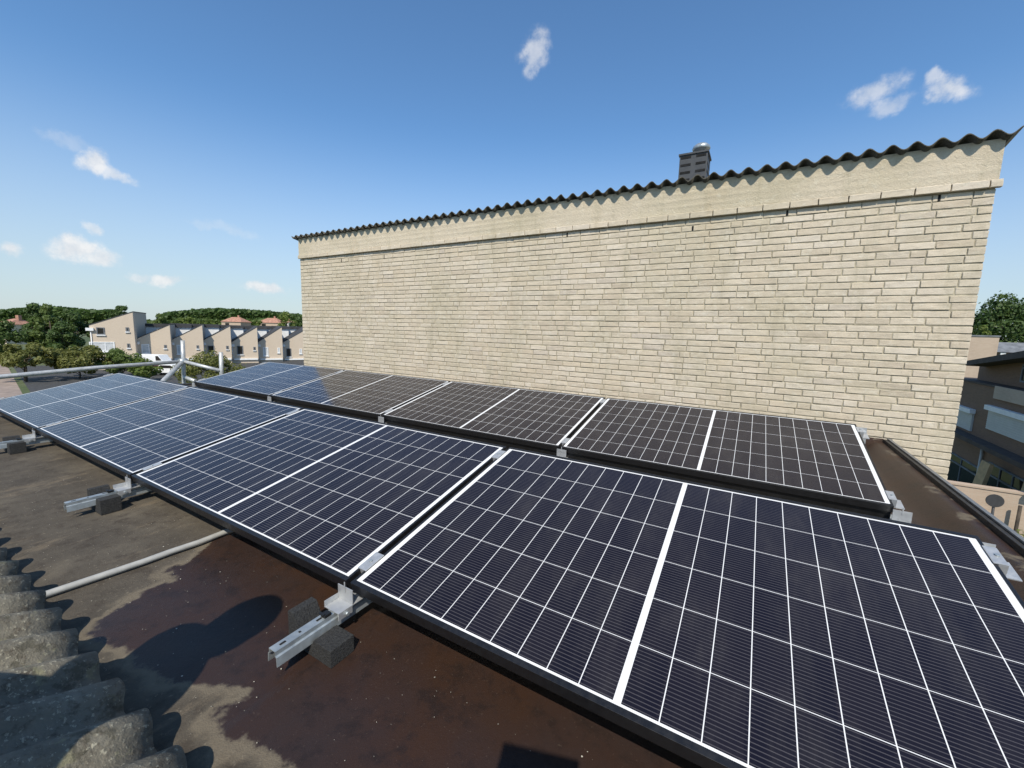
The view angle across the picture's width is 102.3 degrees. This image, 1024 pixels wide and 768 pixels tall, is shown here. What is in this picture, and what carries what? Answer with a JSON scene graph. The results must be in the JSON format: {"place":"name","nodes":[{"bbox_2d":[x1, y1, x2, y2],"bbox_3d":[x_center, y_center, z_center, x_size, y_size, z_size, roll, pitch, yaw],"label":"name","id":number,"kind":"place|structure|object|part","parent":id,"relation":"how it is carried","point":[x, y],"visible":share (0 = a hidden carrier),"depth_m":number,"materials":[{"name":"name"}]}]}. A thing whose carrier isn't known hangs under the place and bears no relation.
{"place":"outdoors","nodes":[
{"label":"outdoors","id":0,"kind":"place"},
{"bbox_2d":[0,315,27,344],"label":"detached house","id":1,"kind":"structure","parent":0,"point":[18,321],"depth_m":109.50,"materials":[{"name":"orange brick"}]},
{"bbox_2d":[1,321,90,393],"bbox_3d":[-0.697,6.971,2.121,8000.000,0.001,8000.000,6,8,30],"label":"ground","id":2,"kind":"structure","parent":0,"point":[22,386],"depth_m":55.90,"materials":[{"name":"green plant"}]},
{"bbox_2d":[0,365,21,397],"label":"footpath","id":3,"kind":"structure","parent":2,"relation":"on","point":[9,387],"depth_m":42.89,"materials":[{"name":"beige concrete"}]},
{"bbox_2d":[0,318,28,353],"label":"tree","id":4,"kind":"object","parent":2,"relation":"on","point":[6,330],"visible":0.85,"depth_m":66.78,"materials":[{"name":"green plant"}]},
{"bbox_2d":[20,302,47,342],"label":"tree","id":5,"kind":"object","parent":2,"relation":"on","point":[30,310],"visible":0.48,"depth_m":71.79,"materials":[{"name":"green plant"}]},
{"bbox_2d":[27,303,72,350],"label":"tree","id":6,"kind":"object","parent":2,"relation":"on","point":[41,330],"visible":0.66,"depth_m":69.58,"materials":[{"name":"green plant"}]},
{"bbox_2d":[0,306,118,323],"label":"distant tree belt","id":7,"kind":"object","parent":2,"relation":"on","point":[90,316],"visible":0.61,"depth_m":303.19,"materials":[{"name":"green plant"}]},
{"bbox_2d":[45,321,82,350],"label":"tree","id":8,"kind":"object","parent":2,"relation":"on","point":[57,336],"visible":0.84,"depth_m":67.82,"materials":[{"name":"green plant"}]},
{"bbox_2d":[60,309,89,346],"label":"tree","id":9,"kind":"object","parent":2,"relation":"on","point":[77,326],"visible":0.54,"depth_m":75.99,"materials":[{"name":"green plant"}]},
{"bbox_2d":[85,311,146,369],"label":"terraced house","id":10,"kind":"structure","parent":2,"relation":"on","point":[125,331],"depth_m":60.03,"materials":[{"name":"beige paint"}]},
{"bbox_2d":[96,327,105,335],"bbox_3d":[-58.646,-7.476,58.798,1.011,1.177,0.156,-3,9,-35],"label":"window","id":11,"kind":"structure","parent":10,"relation":"in","point":[100,331],"depth_m":58.82,"materials":[{"name":"grey glass"}]},
{"bbox_2d":[89,342,114,351],"bbox_3d":[-58.685,-5.273,59.098,2.787,1.516,0.156,-3,9,-35],"label":"window","id":12,"kind":"structure","parent":10,"relation":"in","point":[105,346],"depth_m":59.28,"materials":[{"name":"white glass"}]},
{"bbox_2d":[108,305,127,318],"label":"tree","id":13,"kind":"object","parent":2,"relation":"on","point":[121,309],"visible":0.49,"depth_m":134.71,"materials":[{"name":"green plant"}]},
{"bbox_2d":[14,360,303,391],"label":"car park","id":14,"kind":"structure","parent":2,"relation":"on","point":[37,383],"depth_m":51.71,"materials":[{"name":"grey asphalt"}]},
{"bbox_2d":[0,342,63,381],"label":"tree","id":15,"kind":"object","parent":14,"relation":"on","point":[15,355],"visible":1,"depth_m":45.51,"materials":[{"name":"green plant"}]},
{"bbox_2d":[40,345,117,377],"bbox_3d":[-52.847,-2.777,50.194,6.851,4.202,6.309,2,7,4],"label":"tree","id":16,"kind":"object","parent":14,"relation":"on","point":[85,356],"visible":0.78,"depth_m":48.80,"materials":[{"name":"green plant"}]},
{"bbox_2d":[92,347,141,373],"bbox_3d":[-49.598,-2.761,52.449,4.921,3.770,4.736,2,7,1],"label":"tree","id":17,"kind":"object","parent":14,"relation":"on","point":[116,355],"visible":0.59,"depth_m":50.97,"materials":[{"name":"green plant"}]},
{"bbox_2d":[126,357,163,377],"bbox_3d":[-43.902,-1.784,49.081,3.083,3.001,3.425,1,7,-4],"label":"tree","id":18,"kind":"object","parent":14,"relation":"on","point":[147,371],"visible":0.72,"depth_m":48.65,"materials":[{"name":"green plant"}]},
{"bbox_2d":[141,354,170,361],"bbox_3d":[-53.563,-3.329,61.957,4.600,2.192,1.940,2,7,0],"label":"van","id":19,"kind":"object","parent":14,"relation":"on","point":[158,357],"visible":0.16,"depth_m":61.08,"materials":[{"name":"white paint"}]},
{"bbox_2d":[156,364,180,374],"bbox_3d":[-45.917,-1.953,55.881,4.000,1.442,1.940,2,7,0],"label":"parked car","id":20,"kind":"object","parent":14,"relation":"on","point":[167,367],"visible":0.27,"depth_m":55.01,"materials":[{"name":"white paint"}]},
{"bbox_3d":[-46.179,-2.403,55.823,2.450,0.390,1.712,2,7,0],"label":"window","id":21,"kind":"part","parent":20,"relation":"part of","materials":[{"name":"black glass"}]},
{"bbox_2d":[170,349,245,382],"bbox_3d":[-29.520,-1.127,40.330,5.311,4.742,6.145,6,8,30],"label":"tree","id":22,"kind":"object","parent":14,"relation":"on","point":[210,359],"visible":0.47,"depth_m":39.27,"materials":[{"name":"green plant"}]},
{"bbox_2d":[152,313,170,323],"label":"tree","id":23,"kind":"object","parent":2,"relation":"on","point":[160,319],"visible":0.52,"depth_m":149.53,"materials":[{"name":"green plant"}]},
{"bbox_2d":[137,323,191,359],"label":"terraced house","id":24,"kind":"structure","parent":2,"relation":"on","point":[156,339],"depth_m":64.54,"materials":[{"name":"beige paint"}]},
{"bbox_2d":[141,344,150,353],"bbox_3d":[-56.275,-5.328,63.357,1.112,1.555,0.156,-3,9,-35],"label":"window","id":25,"kind":"structure","parent":24,"relation":"in","point":[145,348],"depth_m":63.38,"materials":[{"name":"glass"}]},
{"bbox_2d":[177,316,195,323],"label":"tree","id":26,"kind":"object","parent":2,"relation":"on","point":[190,320],"visible":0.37,"depth_m":159.83,"materials":[{"name":"green plant"}]},
{"bbox_2d":[170,323,219,360],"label":"terraced house","id":27,"kind":"structure","parent":2,"relation":"on","point":[195,336],"depth_m":68.16,"materials":[{"name":"beige paint"}]},
{"bbox_2d":[176,345,180,354],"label":"window","id":28,"kind":"structure","parent":27,"relation":"in","point":[178,346],"depth_m":67.10,"materials":[{"name":"glass"}]},
{"bbox_2d":[146,317,293,325],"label":"tree belt","id":29,"kind":"object","parent":2,"relation":"on","point":[253,321],"visible":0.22,"depth_m":231.83,"materials":[{"name":"green plant"}]},
{"bbox_2d":[204,325,243,363],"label":"terraced house","id":30,"kind":"structure","parent":2,"relation":"on","point":[221,338],"depth_m":72.06,"materials":[{"name":"beige paint"}]},
{"bbox_2d":[208,346,214,352],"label":"window","id":31,"kind":"structure","parent":30,"relation":"in","point":[210,348],"depth_m":71.05,"materials":[{"name":"black glass"}]},
{"bbox_2d":[162,307,302,320],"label":"distant woods","id":32,"kind":"object","parent":2,"relation":"on","point":[218,313],"visible":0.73,"depth_m":342.94,"materials":[{"name":"green plant"}]},
{"bbox_2d":[231,326,266,362],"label":"terraced house","id":33,"kind":"structure","parent":2,"relation":"on","point":[244,346],"depth_m":75.76,"materials":[{"name":"beige paint"}]},
{"bbox_2d":[237,346,242,354],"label":"window","id":34,"kind":"structure","parent":33,"relation":"in","point":[239,348],"depth_m":75.01,"materials":[{"name":"black glass"}]},
{"bbox_2d":[254,320,262,325],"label":"tree","id":35,"kind":"object","parent":2,"relation":"on","point":[258,323],"visible":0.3,"depth_m":169.26,"materials":[{"name":"green plant"}]},
{"bbox_2d":[249,325,288,361],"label":"terraced house","id":36,"kind":"structure","parent":2,"relation":"on","point":[270,347],"depth_m":79.75,"materials":[{"name":"beige paint"}]},
{"bbox_2d":[263,347,268,356],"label":"window","id":37,"kind":"structure","parent":36,"relation":"in","point":[265,349],"depth_m":78.97,"materials":[{"name":"white glass"}]},
{"bbox_2d":[277,310,296,325],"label":"tree","id":38,"kind":"object","parent":2,"relation":"on","point":[284,318],"visible":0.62,"depth_m":188.58,"materials":[{"name":"green plant"}]},
{"bbox_2d":[282,326,303,360],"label":"terraced house","id":39,"kind":"structure","parent":2,"relation":"on","point":[292,344],"depth_m":83.73,"materials":[{"name":"beige paint"}]},
{"bbox_2d":[286,348,290,357],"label":"window","id":40,"kind":"structure","parent":39,"relation":"in","point":[288,350],"depth_m":82.97,"materials":[{"name":"black glass"}]},
{"bbox_2d":[293,317,302,326],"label":"tree","id":41,"kind":"object","parent":2,"relation":"on","point":[299,323],"visible":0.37,"depth_m":178.41,"materials":[{"name":"green plant"}]},
{"bbox_2d":[0,383,1023,767],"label":"flat roof building","id":42,"kind":"structure","parent":2,"relation":"on","point":[90,675],"depth_m":1.14,"materials":[{"name":"brown concrete"}]},
{"bbox_2d":[2,435,26,454],"bbox_3d":[-3.519,0.429,2.919,0.173,0.098,0.078,6,8,30],"label":"rubber block","id":43,"kind":"object","parent":42,"relation":"on","point":[15,447],"depth_m":2.89,"materials":[{"name":"black rubber"}]},
{"bbox_2d":[87,484,121,514],"bbox_3d":[-2.047,0.579,2.073,0.173,0.098,0.078,6,8,30],"label":"rubber block","id":44,"kind":"object","parent":42,"relation":"on","point":[104,505],"depth_m":2.04,"materials":[{"name":"black rubber"}]},
{"bbox_2d":[0,340,223,382],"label":"guard railing","id":45,"kind":"object","parent":42,"relation":"on","point":[182,361],"visible":0.77,"depth_m":6.44,"materials":[{"name":"metal"}]},
{"bbox_2d":[0,362,265,398],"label":"mounting rail","id":46,"kind":"object","parent":42,"relation":"attached to","point":[193,384],"visible":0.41,"depth_m":5.29,"materials":[{"name":"metal"}]},
{"bbox_2d":[0,373,190,432],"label":"solar panel","id":47,"kind":"object","parent":46,"relation":"attached to","point":[34,410],"visible":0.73,"depth_m":3.72,"materials":[{"name":"blue glass"}]},
{"bbox_2d":[194,362,343,400],"bbox_3d":[-3.105,-0.052,5.305,1.684,0.115,1.002,6,21,30],"label":"solar panel","id":48,"kind":"object","parent":46,"relation":"attached to","point":[263,381],"visible":0.76,"depth_m":5.17,"materials":[{"name":"blue glass"}]},
{"bbox_2d":[46,529,233,597],"bbox_3d":[-1.355,0.674,1.685,0.087,0.034,1.066,7,9,36],"label":"cable conduit","id":49,"kind":"object","parent":42,"relation":"on","point":[96,577],"visible":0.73,"depth_m":1.56,"materials":[{"name":"grey plastic"}]},
{"bbox_2d":[0,370,341,448],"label":"mounting rail","id":50,"kind":"object","parent":42,"relation":"attached to","point":[32,438],"visible":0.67,"depth_m":2.98,"materials":[{"name":"metal"}]},
{"bbox_2d":[64,382,448,511],"bbox_3d":[-1.342,0.284,3.239,0.081,0.349,3.043,6,8,30],"label":"mounting rail","id":51,"kind":"object","parent":42,"relation":"attached to","point":[126,488],"visible":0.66,"depth_m":2.11,"materials":[{"name":"metal"}]},
{"bbox_2d":[36,387,303,479],"bbox_3d":[-2.475,0.265,2.986,1.684,0.036,1.002,6,21,30],"label":"solar panel","id":52,"kind":"object","parent":51,"relation":"attached to","point":[129,440],"visible":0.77,"depth_m":2.84,"materials":[{"name":"blue glass"}]},
{"bbox_2d":[270,370,449,421],"bbox_3d":[-1.633,0.099,4.459,1.684,0.115,1.002,6,21,30],"label":"solar panel","id":53,"kind":"object","parent":51,"relation":"attached to","point":[371,396],"visible":0.82,"depth_m":4.31,"materials":[{"name":"black glass"}]},
{"bbox_2d":[3,477,592,760],"bbox_3d":[-1.111,0.737,1.404,4.087,0.002,0.489,6,8,30],"label":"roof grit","id":54,"kind":"object","parent":42,"relation":"on","point":[233,628],"visible":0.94,"depth_m":1.39,"materials":[{"name":"grey gravel"}]},
{"bbox_2d":[288,597,353,667],"bbox_3d":[-0.566,0.730,1.221,0.196,0.100,0.078,6,8,30],"label":"rubber block","id":55,"kind":"object","parent":42,"relation":"on","point":[332,647],"depth_m":1.20,"materials":[{"name":"black rubber"}]},
{"bbox_2d":[268,399,605,667],"bbox_3d":[0.129,0.434,2.393,0.081,0.349,3.043,6,8,30],"label":"mounting rail","id":56,"kind":"object","parent":42,"relation":"attached to","point":[343,604],"visible":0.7,"depth_m":1.25,"materials":[{"name":"metal"}]},
{"bbox_2d":[131,408,506,587],"bbox_3d":[-1.004,0.415,2.140,1.684,0.035,1.002,6,21,30],"label":"solar panel","id":57,"kind":"object","parent":56,"relation":"attached to","point":[337,498],"visible":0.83,"depth_m":1.93,"materials":[{"name":"blue glass"}]},
{"bbox_2d":[381,381,604,455],"bbox_3d":[-0.162,0.248,3.613,1.684,0.115,1.002,6,21,30],"label":"solar panel","id":58,"kind":"object","parent":56,"relation":"attached to","point":[544,422],"visible":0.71,"depth_m":3.44,"materials":[{"name":"black glass"}]},
{"bbox_2d":[350,447,1023,767],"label":"solar panel","id":59,"kind":"object","parent":56,"relation":"attached to","point":[704,625],"visible":0.95,"depth_m":1.09,"materials":[{"name":"black glass"}]},
{"bbox_2d":[562,398,893,518],"bbox_3d":[1.310,0.399,2.767,1.684,0.115,1.002,6,21,30],"label":"solar panel","id":60,"kind":"object","parent":56,"relation":"attached to","point":[829,464],"visible":0.89,"depth_m":2.55,"materials":[{"name":"black glass"}]},
{"bbox_2d":[856,427,1022,581],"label":"mounting rail","id":61,"kind":"object","parent":42,"relation":"attached to","point":[996,557],"visible":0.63,"depth_m":1.27,"materials":[{"name":"metal"}]},
{"bbox_2d":[291,125,1023,479],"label":"brick building","id":62,"kind":"structure","parent":2,"relation":"on","point":[841,289],"depth_m":4.19,"materials":[{"name":"brick"}]},
{"bbox_2d":[972,460,993,485],"bbox_3d":[19.040,4.375,16.912,0.120,2.500,0.700,15,13,28],"label":"timber board","id":63,"kind":"object","parent":2,"relation":"on","point":[984,471],"visible":0.36,"depth_m":16.67,"materials":[{"name":"grey wood"}]},
{"bbox_2d":[978,324,991,334],"bbox_3d":[56.895,-2.489,50.557,2.528,9.661,2.316,0,8,-14],"label":"tree","id":64,"kind":"object","parent":2,"relation":"on","point":[982,329],"visible":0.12,"depth_m":49.82,"materials":[{"name":"green plant"}]},
{"bbox_2d":[947,480,1023,536],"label":"garden wall","id":65,"kind":"structure","parent":2,"relation":"on","point":[1006,512],"depth_m":14.14,"materials":[{"name":"beige paint"}]},
{"bbox_2d":[971,291,1023,342],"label":"tree","id":66,"kind":"object","parent":2,"relation":"on","point":[990,316],"visible":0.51,"depth_m":61.10,"materials":[{"name":"green plant"}]},
{"bbox_2d":[1000,297,1023,339],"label":"tree","id":67,"kind":"object","parent":2,"relation":"on","point":[1017,320],"visible":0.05,"depth_m":68.41,"materials":[{"name":"green plant"}]},
{"bbox_2d":[221,315,250,325],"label":"detached house","id":68,"kind":"structure","parent":0,"point":[238,320],"depth_m":202.22,"materials":[{"name":"orange tile"}]},
{"bbox_2d":[261,316,285,325],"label":"detached house","id":69,"kind":"structure","parent":0,"point":[274,321],"depth_m":211.91,"materials":[{"name":"orange tile"}]},
{"bbox_2d":[0,0,1023,342],"label":"sky","id":70,"kind":"structure","parent":0,"point":[157,156],"materials":[{"name":"blue"}]},
{"bbox_2d":[964,335,1000,377],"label":"brick house","id":71,"kind":"structure","parent":0,"point":[982,346],"depth_m":36.17,"materials":[{"name":"beige brick"}]},
{"bbox_2d":[947,351,1023,490],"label":"row building","id":72,"kind":"structure","parent":0,"point":[990,424],"depth_m":17.71,"materials":[{"name":"brown brick"}]},
{"bbox_2d":[947,452,976,482],"bbox_3d":[21.553,4.360,19.881,0.057,1.650,3.537,6,8,30],"label":"window","id":73,"kind":"structure","parent":72,"relation":"in","point":[960,469],"depth_m":19.78,"materials":[{"name":"black glass"}]},
{"bbox_2d":[955,405,975,430],"bbox_3d":[21.867,1.596,20.077,0.196,1.027,2.100,6,8,30],"label":"window","id":74,"kind":"structure","parent":72,"relation":"in","point":[965,416],"depth_m":19.67,"materials":[{"name":"white paint"}]},
{"bbox_2d":[984,404,1023,442],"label":"window","id":75,"kind":"structure","parent":72,"relation":"in","point":[1006,417],"depth_m":16.61,"materials":[{"name":"white paint"}]},
{"bbox_2d":[986,462,1023,490],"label":"window","id":76,"kind":"structure","parent":72,"relation":"in","point":[999,477],"depth_m":16.50,"materials":[{"name":"black glass"}]},
{"bbox_2d":[1019,364,1023,382],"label":"window","id":77,"kind":"structure","parent":72,"relation":"in","point":[1022,371],"depth_m":16.88,"materials":[{"name":"grey glass"}]},
{"bbox_2d":[997,342,1023,354],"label":"slate house","id":78,"kind":"structure","parent":0,"point":[1006,347],"depth_m":44.22,"materials":[{"name":"grey brick"}]},
{"label":"pavement","id":79,"kind":"structure","parent":0,"visible":0},
{"bbox_2d":[985,494,1004,514],"bbox_3d":[15.978,4.785,13.807,0.430,2.287,0.100,6,8,30],"label":"traffic sign","id":80,"kind":"object","parent":79,"relation":"on","point":[993,500],"visible":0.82,"depth_m":13.66,"materials":[{"name":"grey metal"}]},
{"bbox_2d":[1014,505,1022,531],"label":"post","id":81,"kind":"object","parent":79,"relation":"on","point":[1018,516],"visible":0.35,"depth_m":13.78,"materials":[{"name":"grey metal"}]}
]}

